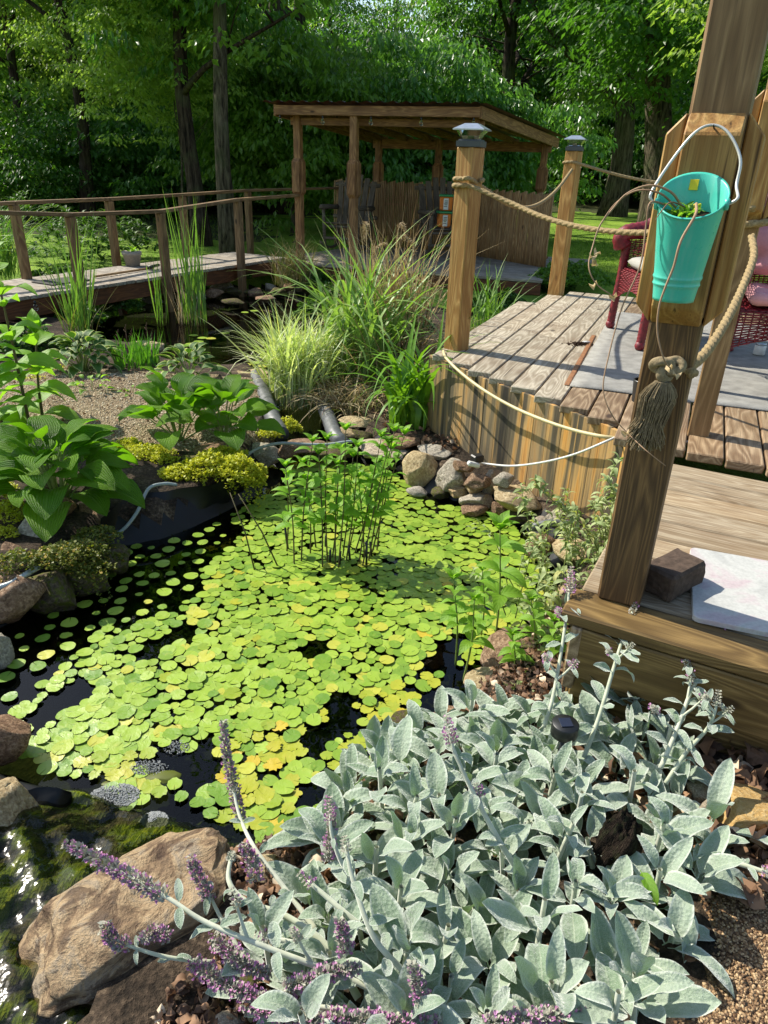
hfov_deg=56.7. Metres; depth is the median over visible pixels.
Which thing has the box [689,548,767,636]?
stone slab
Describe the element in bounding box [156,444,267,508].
creeping jenny
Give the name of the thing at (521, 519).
rock
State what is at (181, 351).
hosta
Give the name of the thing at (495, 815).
lambs ear
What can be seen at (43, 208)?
shrub
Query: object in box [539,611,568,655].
leafy plant
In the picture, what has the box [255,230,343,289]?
dry grass clump
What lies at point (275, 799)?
water lily
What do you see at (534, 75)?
background tree
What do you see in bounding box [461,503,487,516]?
rock
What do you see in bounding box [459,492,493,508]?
rock
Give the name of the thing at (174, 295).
rock
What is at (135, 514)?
clear hose
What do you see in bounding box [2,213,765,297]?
lawn grass
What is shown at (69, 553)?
creeping jenny
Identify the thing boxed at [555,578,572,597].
rock
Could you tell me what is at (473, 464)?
cable plug
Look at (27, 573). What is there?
clear hose
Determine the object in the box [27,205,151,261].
shrub
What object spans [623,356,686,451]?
rope tassel
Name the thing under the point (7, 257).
shrub
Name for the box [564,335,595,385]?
thin board
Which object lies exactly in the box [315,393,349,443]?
liner roll
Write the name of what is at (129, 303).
undergrowth
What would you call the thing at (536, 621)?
leafy plant
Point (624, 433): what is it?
dead vine
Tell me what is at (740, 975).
path pebbles
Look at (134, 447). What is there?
creeping jenny
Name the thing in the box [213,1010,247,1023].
bank stone
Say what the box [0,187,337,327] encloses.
garden bridge
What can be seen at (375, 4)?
background tree
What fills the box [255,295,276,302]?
rock
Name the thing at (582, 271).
deck edge weeds
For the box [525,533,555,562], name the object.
rock
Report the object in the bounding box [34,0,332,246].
woodland tree
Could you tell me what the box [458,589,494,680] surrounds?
leafy plant
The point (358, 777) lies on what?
rock
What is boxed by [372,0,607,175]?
woodland tree
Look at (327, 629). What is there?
water lily
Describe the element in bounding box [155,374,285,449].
hosta
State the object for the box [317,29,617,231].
drooping leaf tree
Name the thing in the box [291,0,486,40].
sky
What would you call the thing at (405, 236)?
dry plume stalks
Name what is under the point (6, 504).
creeping jenny
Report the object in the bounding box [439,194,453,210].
food tub
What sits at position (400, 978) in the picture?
lambs ear
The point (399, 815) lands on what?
leaf litter
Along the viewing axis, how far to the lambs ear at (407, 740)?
1.81 m
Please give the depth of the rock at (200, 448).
4.02 m
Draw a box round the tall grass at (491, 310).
[425,259,536,330]
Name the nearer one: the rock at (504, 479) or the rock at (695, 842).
the rock at (695, 842)
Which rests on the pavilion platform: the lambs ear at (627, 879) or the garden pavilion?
the garden pavilion
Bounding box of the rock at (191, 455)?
[182,452,216,468]
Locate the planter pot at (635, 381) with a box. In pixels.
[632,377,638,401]
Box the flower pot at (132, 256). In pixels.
[121,245,141,265]
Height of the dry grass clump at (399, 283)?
1.544 m
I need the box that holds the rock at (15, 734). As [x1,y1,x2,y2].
[0,714,30,765]
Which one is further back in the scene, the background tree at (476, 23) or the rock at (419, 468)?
the background tree at (476, 23)
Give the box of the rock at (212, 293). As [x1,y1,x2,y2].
[203,288,223,297]
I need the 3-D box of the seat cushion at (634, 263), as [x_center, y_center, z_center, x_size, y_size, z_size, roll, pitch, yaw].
[1.855,-1.563,4.543,0.480,0.080,0.520,2,26,0]
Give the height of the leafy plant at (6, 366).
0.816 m
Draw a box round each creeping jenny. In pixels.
[0,481,24,540]
[0,524,129,605]
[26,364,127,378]
[112,437,180,464]
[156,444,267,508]
[255,415,303,439]
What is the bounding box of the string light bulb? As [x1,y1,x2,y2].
[33,301,37,310]
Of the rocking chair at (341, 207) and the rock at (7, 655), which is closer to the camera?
the rock at (7, 655)
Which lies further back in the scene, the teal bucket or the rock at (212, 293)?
the rock at (212, 293)
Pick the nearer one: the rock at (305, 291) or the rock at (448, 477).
the rock at (448, 477)
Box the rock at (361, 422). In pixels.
[338,416,370,427]
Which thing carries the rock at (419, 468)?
on the pond water
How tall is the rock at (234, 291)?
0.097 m
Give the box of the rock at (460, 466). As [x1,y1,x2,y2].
[453,460,474,471]
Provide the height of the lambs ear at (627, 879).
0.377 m
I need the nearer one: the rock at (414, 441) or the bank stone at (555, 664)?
the bank stone at (555, 664)
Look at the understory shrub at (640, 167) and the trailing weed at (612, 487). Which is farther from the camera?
the understory shrub at (640, 167)
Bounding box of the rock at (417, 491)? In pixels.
[406,486,427,496]
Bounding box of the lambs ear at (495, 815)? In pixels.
[349,714,579,936]
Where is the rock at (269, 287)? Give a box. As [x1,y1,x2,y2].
[265,283,275,290]
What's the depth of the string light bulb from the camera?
6.96 m
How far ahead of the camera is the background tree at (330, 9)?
30.36 m
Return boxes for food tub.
[436,211,452,226]
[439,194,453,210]
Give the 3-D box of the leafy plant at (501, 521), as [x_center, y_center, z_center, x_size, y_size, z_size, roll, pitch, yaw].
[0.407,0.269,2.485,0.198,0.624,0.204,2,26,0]
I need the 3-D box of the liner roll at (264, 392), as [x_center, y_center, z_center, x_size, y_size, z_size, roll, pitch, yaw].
[-0.836,-0.780,5.039,0.128,0.155,1.267,-6,27,-15]
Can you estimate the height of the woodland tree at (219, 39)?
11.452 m
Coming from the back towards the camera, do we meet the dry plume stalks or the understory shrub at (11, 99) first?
the understory shrub at (11, 99)
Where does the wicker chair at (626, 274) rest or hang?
on the outdoor rug at (744, 384)
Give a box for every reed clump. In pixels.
[15,212,117,342]
[143,182,212,325]
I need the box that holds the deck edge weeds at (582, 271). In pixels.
[528,260,614,287]
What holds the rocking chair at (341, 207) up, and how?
on the pavilion platform
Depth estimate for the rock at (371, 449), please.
4.25 m
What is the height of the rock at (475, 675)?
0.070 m
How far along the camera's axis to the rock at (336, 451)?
4.26 m
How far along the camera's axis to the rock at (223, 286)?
9.79 m
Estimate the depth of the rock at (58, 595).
2.81 m
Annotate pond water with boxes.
[0,294,560,849]
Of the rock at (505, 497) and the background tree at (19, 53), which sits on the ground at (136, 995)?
the background tree at (19, 53)
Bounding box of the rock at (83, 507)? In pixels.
[79,503,109,524]
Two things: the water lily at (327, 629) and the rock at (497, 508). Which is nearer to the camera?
the water lily at (327, 629)
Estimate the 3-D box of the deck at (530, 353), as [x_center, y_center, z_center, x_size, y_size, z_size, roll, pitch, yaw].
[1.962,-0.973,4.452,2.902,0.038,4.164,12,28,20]
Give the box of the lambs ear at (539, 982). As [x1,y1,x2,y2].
[281,852,720,1023]
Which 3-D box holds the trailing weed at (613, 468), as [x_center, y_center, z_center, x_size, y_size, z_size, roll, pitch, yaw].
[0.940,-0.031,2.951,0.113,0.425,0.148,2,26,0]
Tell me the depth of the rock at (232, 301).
8.81 m
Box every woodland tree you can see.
[0,0,74,210]
[2,0,128,219]
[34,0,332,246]
[137,0,372,252]
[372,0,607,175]
[516,0,767,221]
[527,0,694,216]
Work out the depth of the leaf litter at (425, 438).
4.31 m
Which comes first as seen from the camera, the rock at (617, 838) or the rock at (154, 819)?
the rock at (617, 838)
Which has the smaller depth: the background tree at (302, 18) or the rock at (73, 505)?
the rock at (73, 505)
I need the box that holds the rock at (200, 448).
[193,441,247,454]
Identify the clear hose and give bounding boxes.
[0,566,40,588]
[108,482,176,538]
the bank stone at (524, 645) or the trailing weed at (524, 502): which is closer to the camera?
the bank stone at (524, 645)
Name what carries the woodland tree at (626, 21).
on the ground at (136, 995)
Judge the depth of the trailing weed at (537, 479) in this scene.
2.95 m
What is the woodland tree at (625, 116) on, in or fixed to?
on the ground at (136, 995)
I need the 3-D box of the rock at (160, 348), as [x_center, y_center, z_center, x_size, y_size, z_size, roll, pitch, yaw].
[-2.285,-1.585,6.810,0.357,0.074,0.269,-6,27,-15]
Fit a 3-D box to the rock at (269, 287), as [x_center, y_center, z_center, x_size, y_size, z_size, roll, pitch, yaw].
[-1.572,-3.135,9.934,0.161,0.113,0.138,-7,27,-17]
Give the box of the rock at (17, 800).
[0,776,40,829]
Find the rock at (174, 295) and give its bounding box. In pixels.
[161,293,180,302]
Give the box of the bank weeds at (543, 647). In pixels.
[503,620,569,690]
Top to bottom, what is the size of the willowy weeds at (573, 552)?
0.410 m
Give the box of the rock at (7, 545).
[0,541,21,549]
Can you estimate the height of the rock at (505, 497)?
0.121 m
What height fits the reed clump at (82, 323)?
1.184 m
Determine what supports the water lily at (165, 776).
on the pond water
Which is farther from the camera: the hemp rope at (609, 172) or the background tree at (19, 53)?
the background tree at (19, 53)
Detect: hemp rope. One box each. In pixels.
[452,168,572,208]
[452,183,648,235]
[562,160,655,183]
[685,233,757,378]
[745,205,767,227]
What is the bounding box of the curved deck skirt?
[426,355,624,524]
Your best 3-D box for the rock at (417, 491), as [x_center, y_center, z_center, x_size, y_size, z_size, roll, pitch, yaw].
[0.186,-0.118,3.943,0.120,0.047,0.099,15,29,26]
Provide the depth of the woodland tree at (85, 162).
16.13 m
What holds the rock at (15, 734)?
on the pond water
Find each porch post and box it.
[597,0,767,606]
[686,81,767,444]
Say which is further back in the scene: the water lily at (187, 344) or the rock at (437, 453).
the water lily at (187, 344)
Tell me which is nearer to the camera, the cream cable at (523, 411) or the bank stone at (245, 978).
the bank stone at (245, 978)
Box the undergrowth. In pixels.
[0,262,252,355]
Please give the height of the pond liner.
0.231 m
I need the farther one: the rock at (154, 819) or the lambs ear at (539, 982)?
the rock at (154, 819)
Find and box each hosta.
[0,415,144,541]
[48,330,124,378]
[67,374,116,394]
[115,366,239,450]
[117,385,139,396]
[144,342,231,377]
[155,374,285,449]
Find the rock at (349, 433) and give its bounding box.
[340,427,354,438]
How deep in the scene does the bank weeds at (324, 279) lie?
8.09 m
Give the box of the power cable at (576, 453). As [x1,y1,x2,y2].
[479,437,613,466]
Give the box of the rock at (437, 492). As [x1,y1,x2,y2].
[431,486,448,498]
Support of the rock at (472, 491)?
on the rock at (480, 498)
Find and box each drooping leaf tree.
[138,12,410,236]
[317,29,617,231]
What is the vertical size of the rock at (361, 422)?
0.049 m
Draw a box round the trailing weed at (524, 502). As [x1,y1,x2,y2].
[512,482,544,562]
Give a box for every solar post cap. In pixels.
[453,123,491,147]
[564,135,587,150]
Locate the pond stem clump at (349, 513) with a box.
[230,422,413,569]
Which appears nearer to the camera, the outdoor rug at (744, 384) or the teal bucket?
the teal bucket
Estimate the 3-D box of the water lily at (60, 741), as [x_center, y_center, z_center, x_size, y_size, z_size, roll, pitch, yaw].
[-0.697,0.734,2.193,1.027,0.013,0.676,2,26,0]
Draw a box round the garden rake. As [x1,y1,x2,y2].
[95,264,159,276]
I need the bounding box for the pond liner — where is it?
[100,471,254,531]
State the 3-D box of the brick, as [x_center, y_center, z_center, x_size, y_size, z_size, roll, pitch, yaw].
[0.809,0.175,1.993,0.170,0.086,0.105,-17,32,-34]
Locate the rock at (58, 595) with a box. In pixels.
[28,568,76,613]
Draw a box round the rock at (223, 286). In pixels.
[210,282,233,292]
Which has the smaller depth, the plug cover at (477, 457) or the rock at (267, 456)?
the plug cover at (477, 457)
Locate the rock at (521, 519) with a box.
[506,509,530,524]
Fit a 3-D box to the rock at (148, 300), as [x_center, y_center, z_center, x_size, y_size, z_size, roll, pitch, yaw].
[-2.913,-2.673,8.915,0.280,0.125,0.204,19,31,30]
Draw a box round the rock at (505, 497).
[493,484,541,511]
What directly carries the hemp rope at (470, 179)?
attached to the rope post at (466, 207)
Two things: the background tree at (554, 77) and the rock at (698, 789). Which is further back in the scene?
the background tree at (554, 77)
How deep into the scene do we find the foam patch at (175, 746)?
2.21 m
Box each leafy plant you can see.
[0,241,67,423]
[0,308,79,419]
[0,342,38,422]
[439,566,476,665]
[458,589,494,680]
[467,560,499,635]
[476,510,527,631]
[498,626,534,671]
[518,588,546,639]
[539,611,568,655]
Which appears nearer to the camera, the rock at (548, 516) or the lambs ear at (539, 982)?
the lambs ear at (539, 982)
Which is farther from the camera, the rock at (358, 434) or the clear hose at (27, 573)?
the rock at (358, 434)
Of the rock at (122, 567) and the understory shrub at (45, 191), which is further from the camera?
the understory shrub at (45, 191)
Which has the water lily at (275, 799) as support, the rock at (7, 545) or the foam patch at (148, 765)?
the foam patch at (148, 765)
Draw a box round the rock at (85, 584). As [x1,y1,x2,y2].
[60,551,109,596]
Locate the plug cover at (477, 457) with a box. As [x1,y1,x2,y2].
[470,453,483,462]
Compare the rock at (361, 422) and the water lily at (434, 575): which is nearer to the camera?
the water lily at (434, 575)
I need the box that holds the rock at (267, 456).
[252,442,281,467]
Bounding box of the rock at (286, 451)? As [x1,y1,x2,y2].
[277,445,296,458]
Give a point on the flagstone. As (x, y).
(749, 807)
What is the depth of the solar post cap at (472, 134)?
3.81 m
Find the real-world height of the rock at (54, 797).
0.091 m
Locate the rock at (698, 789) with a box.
[686,780,708,803]
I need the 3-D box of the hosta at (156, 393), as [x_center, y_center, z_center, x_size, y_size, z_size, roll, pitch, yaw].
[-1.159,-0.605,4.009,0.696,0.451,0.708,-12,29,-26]
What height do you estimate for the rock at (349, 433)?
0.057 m
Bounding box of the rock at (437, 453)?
[417,444,451,459]
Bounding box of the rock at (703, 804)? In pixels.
[699,799,707,816]
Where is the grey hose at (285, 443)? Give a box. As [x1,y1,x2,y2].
[247,440,364,456]
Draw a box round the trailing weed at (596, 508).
[587,500,608,563]
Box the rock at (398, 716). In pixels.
[391,710,426,729]
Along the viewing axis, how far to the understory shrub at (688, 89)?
30.32 m
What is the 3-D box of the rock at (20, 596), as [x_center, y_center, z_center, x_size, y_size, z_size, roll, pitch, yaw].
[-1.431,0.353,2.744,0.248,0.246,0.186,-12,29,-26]
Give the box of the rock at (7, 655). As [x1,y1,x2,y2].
[0,633,14,669]
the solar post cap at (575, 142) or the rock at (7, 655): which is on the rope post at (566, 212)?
the solar post cap at (575, 142)
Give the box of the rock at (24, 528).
[15,518,38,537]
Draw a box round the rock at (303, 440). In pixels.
[287,438,324,453]
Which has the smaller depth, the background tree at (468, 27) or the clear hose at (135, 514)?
the clear hose at (135, 514)
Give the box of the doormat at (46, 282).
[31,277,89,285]
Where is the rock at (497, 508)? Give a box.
[490,502,505,514]
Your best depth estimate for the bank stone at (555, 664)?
2.27 m
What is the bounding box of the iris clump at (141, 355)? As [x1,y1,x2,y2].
[106,323,162,370]
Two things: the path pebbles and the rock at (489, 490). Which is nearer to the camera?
the path pebbles
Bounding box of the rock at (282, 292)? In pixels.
[268,287,286,296]
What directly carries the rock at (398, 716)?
on the pond water
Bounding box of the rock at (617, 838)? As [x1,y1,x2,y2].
[593,804,642,867]
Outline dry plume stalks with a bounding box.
[360,221,443,321]
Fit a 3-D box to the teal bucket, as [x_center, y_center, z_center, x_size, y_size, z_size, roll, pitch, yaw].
[0.608,-0.589,1.415,0.166,0.330,0.136,2,26,0]
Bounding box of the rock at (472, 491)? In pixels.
[465,487,481,493]
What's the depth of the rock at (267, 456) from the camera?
4.21 m
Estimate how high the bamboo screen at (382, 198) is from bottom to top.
1.052 m
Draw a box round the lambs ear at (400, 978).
[60,719,472,1023]
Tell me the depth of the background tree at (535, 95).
34.19 m
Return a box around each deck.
[432,292,767,476]
[560,464,767,757]
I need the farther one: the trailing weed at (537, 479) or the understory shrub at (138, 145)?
the understory shrub at (138, 145)
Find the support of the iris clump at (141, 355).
on the ground at (136, 995)
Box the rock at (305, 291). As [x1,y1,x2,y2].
[301,286,315,294]
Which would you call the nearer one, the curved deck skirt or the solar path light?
the solar path light
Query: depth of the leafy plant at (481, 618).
2.65 m
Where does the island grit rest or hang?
on the ground at (136, 995)
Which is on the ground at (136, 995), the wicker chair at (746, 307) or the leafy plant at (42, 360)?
the leafy plant at (42, 360)
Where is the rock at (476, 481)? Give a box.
[464,472,490,489]
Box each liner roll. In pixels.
[250,369,288,441]
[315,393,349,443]
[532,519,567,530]
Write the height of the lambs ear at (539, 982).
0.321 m
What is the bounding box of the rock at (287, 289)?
[280,283,293,291]
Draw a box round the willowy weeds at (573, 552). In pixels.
[468,486,615,628]
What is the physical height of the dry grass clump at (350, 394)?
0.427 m
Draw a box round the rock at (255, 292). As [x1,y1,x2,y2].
[248,287,263,296]
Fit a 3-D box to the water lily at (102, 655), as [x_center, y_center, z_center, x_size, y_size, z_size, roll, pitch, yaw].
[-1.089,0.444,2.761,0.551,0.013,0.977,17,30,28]
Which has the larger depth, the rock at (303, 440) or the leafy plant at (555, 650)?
the rock at (303, 440)
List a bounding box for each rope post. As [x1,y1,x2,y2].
[444,147,484,350]
[548,151,582,295]
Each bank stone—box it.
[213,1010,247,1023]
[234,975,258,1003]
[246,854,279,883]
[519,637,537,649]
[541,657,563,670]
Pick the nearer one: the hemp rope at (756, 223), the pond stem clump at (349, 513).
the hemp rope at (756, 223)
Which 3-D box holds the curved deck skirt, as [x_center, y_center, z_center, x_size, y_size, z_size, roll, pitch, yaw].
[0.709,-0.310,3.778,0.060,0.667,1.756,-12,29,-27]
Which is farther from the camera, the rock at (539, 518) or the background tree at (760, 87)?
the background tree at (760, 87)
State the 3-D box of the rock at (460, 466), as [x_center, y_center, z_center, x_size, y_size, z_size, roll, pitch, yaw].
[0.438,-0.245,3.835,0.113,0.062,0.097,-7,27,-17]
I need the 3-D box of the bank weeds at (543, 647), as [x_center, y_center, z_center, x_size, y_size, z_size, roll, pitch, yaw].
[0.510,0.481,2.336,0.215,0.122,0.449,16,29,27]
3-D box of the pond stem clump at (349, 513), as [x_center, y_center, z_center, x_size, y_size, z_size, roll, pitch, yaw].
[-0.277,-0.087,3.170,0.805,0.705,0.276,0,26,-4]
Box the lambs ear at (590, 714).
[457,566,711,837]
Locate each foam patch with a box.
[90,783,140,807]
[131,760,168,774]
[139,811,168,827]
[163,740,189,753]
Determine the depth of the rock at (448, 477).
3.87 m
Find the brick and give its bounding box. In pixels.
[645,548,705,601]
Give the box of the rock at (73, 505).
[62,497,76,515]
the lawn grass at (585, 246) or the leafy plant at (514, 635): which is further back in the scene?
the lawn grass at (585, 246)
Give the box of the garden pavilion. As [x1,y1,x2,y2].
[263,100,565,269]
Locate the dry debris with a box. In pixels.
[2,360,259,448]
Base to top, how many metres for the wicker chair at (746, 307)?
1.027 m
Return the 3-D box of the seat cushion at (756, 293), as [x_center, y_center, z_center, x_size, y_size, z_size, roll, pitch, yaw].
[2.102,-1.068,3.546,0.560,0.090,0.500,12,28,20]
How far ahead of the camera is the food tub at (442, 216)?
10.90 m
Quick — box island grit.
[0,369,265,447]
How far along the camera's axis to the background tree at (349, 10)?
42.16 m
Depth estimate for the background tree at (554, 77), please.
30.45 m
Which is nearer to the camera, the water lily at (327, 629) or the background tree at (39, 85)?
the water lily at (327, 629)
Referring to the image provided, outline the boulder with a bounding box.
[15,828,236,1019]
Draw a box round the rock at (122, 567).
[96,543,130,573]
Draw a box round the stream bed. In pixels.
[0,790,188,1023]
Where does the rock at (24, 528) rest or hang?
on the ground at (136, 995)
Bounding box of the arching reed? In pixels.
[230,211,491,396]
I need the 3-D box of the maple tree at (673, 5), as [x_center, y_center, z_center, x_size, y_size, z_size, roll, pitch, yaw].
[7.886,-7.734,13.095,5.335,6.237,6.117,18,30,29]
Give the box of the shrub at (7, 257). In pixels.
[0,182,64,279]
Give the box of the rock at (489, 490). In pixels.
[482,469,495,494]
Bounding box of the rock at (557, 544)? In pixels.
[551,539,587,565]
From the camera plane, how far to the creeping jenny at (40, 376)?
5.19 m
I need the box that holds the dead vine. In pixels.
[588,184,697,465]
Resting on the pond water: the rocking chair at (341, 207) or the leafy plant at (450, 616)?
the leafy plant at (450, 616)
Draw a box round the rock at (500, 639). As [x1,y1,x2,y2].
[480,627,526,666]
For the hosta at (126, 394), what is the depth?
4.82 m
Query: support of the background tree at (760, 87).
on the ground at (136, 995)
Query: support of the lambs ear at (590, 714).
on the ground at (136, 995)
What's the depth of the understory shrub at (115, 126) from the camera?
17.12 m
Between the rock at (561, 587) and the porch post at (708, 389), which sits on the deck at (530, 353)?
the porch post at (708, 389)
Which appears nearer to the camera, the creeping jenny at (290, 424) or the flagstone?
the flagstone
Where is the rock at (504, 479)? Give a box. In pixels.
[493,472,514,487]
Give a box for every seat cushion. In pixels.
[628,257,643,270]
[745,282,767,305]
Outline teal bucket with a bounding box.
[649,123,741,303]
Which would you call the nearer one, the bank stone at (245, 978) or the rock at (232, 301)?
the bank stone at (245, 978)
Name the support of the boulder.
on the ground at (136, 995)
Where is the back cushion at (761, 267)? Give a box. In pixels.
[754,195,767,275]
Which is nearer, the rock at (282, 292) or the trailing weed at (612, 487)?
the trailing weed at (612, 487)
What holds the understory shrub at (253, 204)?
on the ground at (136, 995)
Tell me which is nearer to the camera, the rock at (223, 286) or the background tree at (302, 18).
the rock at (223, 286)
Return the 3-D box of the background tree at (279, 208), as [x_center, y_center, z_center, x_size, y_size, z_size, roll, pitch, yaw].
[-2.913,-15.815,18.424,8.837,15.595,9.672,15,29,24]
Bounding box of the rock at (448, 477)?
[435,457,465,491]
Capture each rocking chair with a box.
[319,174,380,250]
[414,177,453,256]
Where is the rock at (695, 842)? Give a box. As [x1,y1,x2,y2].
[691,836,701,846]
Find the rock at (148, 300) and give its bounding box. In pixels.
[142,295,162,303]
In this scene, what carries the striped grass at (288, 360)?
on the ground at (136, 995)
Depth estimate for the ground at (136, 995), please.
3.55 m
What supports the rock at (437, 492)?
on the pond water
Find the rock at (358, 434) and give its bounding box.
[352,429,372,439]
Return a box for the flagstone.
[717,783,767,844]
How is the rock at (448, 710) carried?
on the pond water
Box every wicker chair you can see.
[605,218,733,350]
[728,266,767,355]
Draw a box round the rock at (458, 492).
[448,486,467,497]
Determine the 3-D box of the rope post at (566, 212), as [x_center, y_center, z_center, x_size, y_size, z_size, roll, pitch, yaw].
[1.559,-2.198,6.321,0.110,1.800,0.110,21,32,34]
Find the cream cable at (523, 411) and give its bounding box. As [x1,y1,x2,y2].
[442,350,613,438]
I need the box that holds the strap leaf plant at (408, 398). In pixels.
[322,301,499,433]
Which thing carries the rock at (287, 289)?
on the ground at (136, 995)
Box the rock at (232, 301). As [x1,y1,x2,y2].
[220,298,243,304]
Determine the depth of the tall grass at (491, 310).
6.72 m
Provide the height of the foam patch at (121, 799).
0.015 m
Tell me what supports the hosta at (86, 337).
on the ground at (136, 995)
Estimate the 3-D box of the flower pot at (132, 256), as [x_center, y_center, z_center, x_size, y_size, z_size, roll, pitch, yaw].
[-3.189,-3.246,9.001,0.241,0.251,0.241,-11,29,-24]
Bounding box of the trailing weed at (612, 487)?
[596,473,617,526]
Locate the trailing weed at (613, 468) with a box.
[601,452,622,527]
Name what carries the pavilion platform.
on the ground at (136, 995)
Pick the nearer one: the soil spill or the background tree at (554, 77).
the soil spill
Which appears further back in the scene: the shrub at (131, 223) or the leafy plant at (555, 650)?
the shrub at (131, 223)
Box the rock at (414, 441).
[382,433,420,448]
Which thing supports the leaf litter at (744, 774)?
on the ground at (136, 995)
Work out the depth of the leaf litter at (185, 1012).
1.40 m
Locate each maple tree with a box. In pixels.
[0,0,289,192]
[646,0,767,95]
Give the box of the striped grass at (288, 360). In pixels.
[196,289,391,410]
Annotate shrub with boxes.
[0,67,107,204]
[0,71,116,209]
[0,91,169,219]
[0,182,64,279]
[0,190,100,244]
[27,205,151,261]
[28,83,259,206]
[42,82,253,217]
[98,215,158,253]
[208,181,318,211]
[515,120,610,191]
[533,77,692,202]
[590,75,694,195]
[629,161,643,198]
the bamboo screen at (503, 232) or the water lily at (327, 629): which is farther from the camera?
the bamboo screen at (503, 232)
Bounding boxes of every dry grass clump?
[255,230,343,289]
[285,361,389,429]
[312,199,495,384]
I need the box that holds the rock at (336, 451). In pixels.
[314,442,351,458]
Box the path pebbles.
[690,857,767,1023]
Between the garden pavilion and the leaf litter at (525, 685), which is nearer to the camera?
the leaf litter at (525, 685)
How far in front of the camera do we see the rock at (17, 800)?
1.85 m
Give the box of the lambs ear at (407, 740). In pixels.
[266,679,511,899]
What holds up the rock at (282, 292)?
on the pond water
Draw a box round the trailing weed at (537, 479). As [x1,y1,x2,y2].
[526,474,605,552]
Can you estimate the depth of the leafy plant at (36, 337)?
4.21 m
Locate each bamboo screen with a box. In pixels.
[334,179,448,250]
[448,189,553,266]
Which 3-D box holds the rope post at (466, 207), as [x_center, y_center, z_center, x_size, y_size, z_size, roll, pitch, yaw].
[0.449,-1.205,4.268,0.112,1.750,0.112,25,34,39]
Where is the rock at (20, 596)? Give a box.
[0,567,45,623]
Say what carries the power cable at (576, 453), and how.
attached to the deck at (530, 353)
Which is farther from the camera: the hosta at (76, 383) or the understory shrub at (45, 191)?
the understory shrub at (45, 191)
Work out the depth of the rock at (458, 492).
3.85 m
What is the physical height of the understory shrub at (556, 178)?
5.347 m
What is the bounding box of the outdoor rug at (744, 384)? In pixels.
[570,312,767,410]
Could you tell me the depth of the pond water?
2.78 m
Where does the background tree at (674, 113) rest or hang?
on the ground at (136, 995)
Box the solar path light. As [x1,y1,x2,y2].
[550,714,578,771]
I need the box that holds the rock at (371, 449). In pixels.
[359,439,406,459]
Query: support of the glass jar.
on the outdoor rug at (744, 384)
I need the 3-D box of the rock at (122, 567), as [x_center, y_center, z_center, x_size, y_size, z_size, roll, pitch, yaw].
[-1.177,0.216,3.117,0.130,0.144,0.146,22,33,35]
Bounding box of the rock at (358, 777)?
[356,772,364,781]
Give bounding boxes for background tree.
[0,0,140,123]
[0,0,251,209]
[67,0,390,213]
[228,0,334,33]
[256,0,417,60]
[257,0,447,72]
[258,0,446,208]
[347,0,450,77]
[382,0,571,127]
[424,0,528,68]
[466,5,596,191]
[489,3,607,194]
[499,4,695,202]
[595,68,694,200]
[688,72,767,109]
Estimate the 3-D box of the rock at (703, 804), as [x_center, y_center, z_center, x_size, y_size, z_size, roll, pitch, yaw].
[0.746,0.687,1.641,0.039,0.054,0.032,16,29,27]
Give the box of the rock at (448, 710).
[426,705,453,726]
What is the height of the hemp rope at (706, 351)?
0.237 m
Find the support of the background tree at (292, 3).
on the ground at (136, 995)
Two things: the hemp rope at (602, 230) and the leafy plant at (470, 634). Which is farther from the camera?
the hemp rope at (602, 230)
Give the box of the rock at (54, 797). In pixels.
[28,787,71,807]
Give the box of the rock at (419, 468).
[402,450,437,487]
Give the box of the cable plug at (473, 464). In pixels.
[467,461,479,467]
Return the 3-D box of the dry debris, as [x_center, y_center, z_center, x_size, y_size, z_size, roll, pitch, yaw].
[-1.907,-0.717,4.709,2.114,0.120,2.034,2,26,0]
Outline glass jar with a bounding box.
[753,342,766,355]
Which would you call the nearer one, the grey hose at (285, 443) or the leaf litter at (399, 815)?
the leaf litter at (399, 815)
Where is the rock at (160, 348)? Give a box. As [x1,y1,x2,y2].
[136,340,164,349]
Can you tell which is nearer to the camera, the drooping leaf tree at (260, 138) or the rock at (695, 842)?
the rock at (695, 842)
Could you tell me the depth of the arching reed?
5.16 m
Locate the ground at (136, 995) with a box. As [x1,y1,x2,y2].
[0,187,767,1023]
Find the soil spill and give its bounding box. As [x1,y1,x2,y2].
[561,341,593,345]
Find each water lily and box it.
[0,577,218,718]
[18,678,331,842]
[73,628,494,837]
[101,705,249,785]
[106,462,549,694]
[115,579,547,691]
[149,310,264,366]
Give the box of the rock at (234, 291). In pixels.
[226,287,249,295]
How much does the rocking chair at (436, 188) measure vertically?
1.123 m
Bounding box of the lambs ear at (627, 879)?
[528,628,767,997]
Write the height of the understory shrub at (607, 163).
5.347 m
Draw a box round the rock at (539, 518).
[531,516,545,531]
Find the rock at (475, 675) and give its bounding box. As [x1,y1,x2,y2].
[463,667,492,688]
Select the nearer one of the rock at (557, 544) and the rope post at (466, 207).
the rock at (557, 544)
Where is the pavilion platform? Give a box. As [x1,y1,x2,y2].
[272,245,591,295]
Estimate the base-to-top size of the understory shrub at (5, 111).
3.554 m
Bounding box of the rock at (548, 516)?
[544,510,563,519]
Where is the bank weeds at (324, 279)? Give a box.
[290,266,576,332]
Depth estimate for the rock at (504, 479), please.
3.64 m
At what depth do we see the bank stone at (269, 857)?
1.62 m
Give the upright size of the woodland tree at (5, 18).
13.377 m
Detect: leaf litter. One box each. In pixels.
[150,779,389,1023]
[283,694,711,1023]
[381,399,457,469]
[475,607,568,709]
[552,710,767,909]

